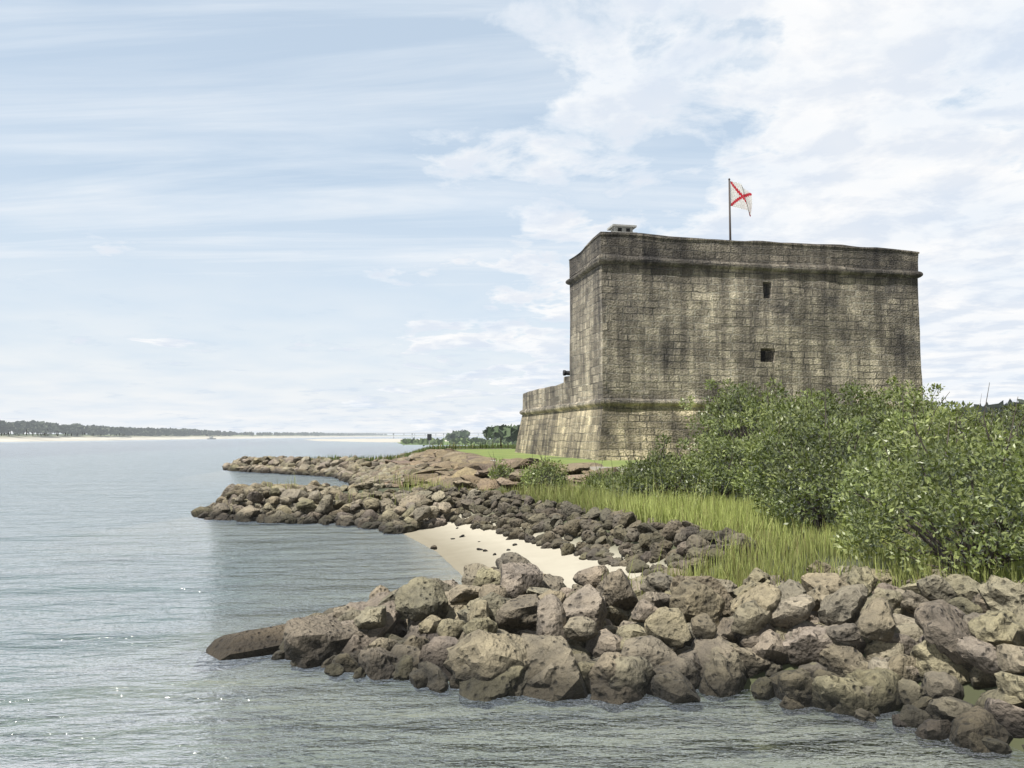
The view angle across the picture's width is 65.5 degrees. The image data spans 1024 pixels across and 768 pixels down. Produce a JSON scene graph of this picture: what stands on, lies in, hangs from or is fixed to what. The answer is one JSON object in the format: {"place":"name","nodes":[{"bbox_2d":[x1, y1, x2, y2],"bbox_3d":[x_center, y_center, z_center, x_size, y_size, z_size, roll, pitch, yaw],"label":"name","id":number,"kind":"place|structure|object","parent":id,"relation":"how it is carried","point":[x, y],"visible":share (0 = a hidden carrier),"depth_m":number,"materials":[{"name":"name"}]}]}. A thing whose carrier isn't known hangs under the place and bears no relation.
{"place":"outdoors","nodes":[
{"label":"outdoors","id":0,"kind":"place"},
{"bbox_2d":[0,434,426,442],"bbox_3d":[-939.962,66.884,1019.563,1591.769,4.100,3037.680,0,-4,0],"label":"shore","id":1,"kind":"structure","parent":0,"point":[14,438],"depth_m":464.12,"materials":[{"name":"beige sand"}]},
{"bbox_2d":[335,433,481,436],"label":"inlet bridge","id":2,"kind":"structure","parent":1,"relation":"on","point":[418,433],"depth_m":1790.55,"materials":[{"name":"grey concrete"}]},
{"bbox_2d":[427,434,431,439],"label":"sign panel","id":3,"kind":"object","parent":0,"point":[429,436],"visible":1,"depth_m":86.73,"materials":[{"name":"grey"}]},
{"bbox_2d":[397,441,506,444],"bbox_3d":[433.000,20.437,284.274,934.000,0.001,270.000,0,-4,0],"label":"marsh island","id":4,"kind":"structure","parent":0,"point":[445,442],"depth_m":181.19,"materials":[{"name":"green plant"}]},
{"bbox_2d":[0,438,1023,767],"bbox_3d":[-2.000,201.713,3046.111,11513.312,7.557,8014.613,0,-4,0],"label":"ground","id":5,"kind":"structure","parent":0,"point":[458,552],"depth_m":8.57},
{"bbox_2d":[311,441,515,461],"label":"marsh grass","id":6,"kind":"structure","parent":5,"relation":"on","point":[487,446],"depth_m":54.23,"materials":[{"name":"green plant"}]},
{"bbox_2d":[454,448,732,471],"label":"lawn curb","id":7,"kind":"structure","parent":5,"relation":"on","point":[592,468],"depth_m":23.59,"materials":[{"name":"concrete"}]},
{"bbox_2d":[191,448,1023,759],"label":"shore rocks","id":8,"kind":"object","parent":5,"relation":"on","point":[513,624],"visible":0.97,"depth_m":8.47,"materials":[{"name":"grey stone"}]},
{"bbox_2d":[267,468,416,504],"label":"grass tufts","id":9,"kind":"object","parent":8,"relation":"on","point":[398,478],"visible":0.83,"depth_m":25.25,"materials":[{"name":"green plant"}]},
{"bbox_2d":[457,449,778,466],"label":"lawn","id":10,"kind":"structure","parent":5,"relation":"on","point":[505,453],"depth_m":35.13,"materials":[{"name":"green plant"}]},
{"bbox_2d":[515,232,925,459],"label":"fort matanzas","id":11,"kind":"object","parent":10,"relation":"on","point":[661,326],"visible":0.74,"depth_m":33.09,"materials":[{"name":"grey stone"}]},
{"bbox_2d":[563,370,569,375],"bbox_3d":[3.446,-0.324,36.930,2.204,0.613,0.640,1,-4,-12],"label":"cannon","id":12,"kind":"object","parent":11,"relation":"on","point":[565,372],"visible":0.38,"depth_m":36.67,"materials":[{"name":"black metal"}]},
{"bbox_2d":[607,224,636,232],"bbox_3d":[4.689,-5.965,33.974,1.090,1.490,0.840,1,-4,-12],"label":"chimney","id":13,"kind":"object","parent":11,"relation":"on","point":[614,227],"visible":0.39,"depth_m":33.71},
{"bbox_2d":[612,228,629,231],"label":"fort chimney vents","id":14,"kind":"object","parent":13,"relation":"attached to","point":[627,229],"visible":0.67,"depth_m":33.77,"materials":[{"name":"black"}]},
{"bbox_2d":[728,178,730,239],"bbox_3d":[9.839,-7.207,35.920,0.110,4.220,0.107,1,-4,-12],"label":"flag pole","id":15,"kind":"object","parent":11,"relation":"on","point":[729,211],"visible":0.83,"depth_m":35.92,"materials":[{"name":"white metal"}]},
{"bbox_2d":[730,181,751,216],"bbox_3d":[10.308,-8.360,35.787,0.916,1.696,0.267,-1,-4,13],"label":"flag","id":16,"kind":"object","parent":15,"relation":"attached to","point":[741,197],"visible":1,"depth_m":35.83,"materials":[{"name":"fabric"}]},
{"bbox_2d":[398,456,1023,595],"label":"marsh grass","id":17,"kind":"structure","parent":5,"relation":"on","point":[717,514],"depth_m":12.41,"materials":[{"name":"green plant"}]},
{"bbox_2d":[487,366,1023,582],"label":"shrub","id":18,"kind":"object","parent":5,"relation":"on","point":[871,477],"depth_m":13.37,"materials":[{"name":"green plant"}]},
{"bbox_2d":[0,436,1023,767],"bbox_3d":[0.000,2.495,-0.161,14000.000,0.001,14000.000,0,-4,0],"label":"water","id":19,"kind":"structure","parent":0,"point":[284,444],"depth_m":10.55,"materials":[{"name":"liquid"}]},
{"bbox_2d":[308,439,446,441],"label":"sand bar","id":20,"kind":"object","parent":19,"relation":"on","point":[371,440],"visible":0.5,"depth_m":380.97,"materials":[{"name":"beige sand"}]},
{"bbox_2d":[0,399,1023,446],"bbox_3d":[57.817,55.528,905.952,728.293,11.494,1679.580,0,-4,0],"label":"trees","id":21,"kind":"object","parent":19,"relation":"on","point":[505,433],"depth_m":386.45,"materials":[{"name":"green plant"}]},
{"bbox_2d":[0,0,1023,434],"label":"sky","id":22,"kind":"structure","parent":0,"point":[238,216],"materials":[{"name":"blue"}]}
]}

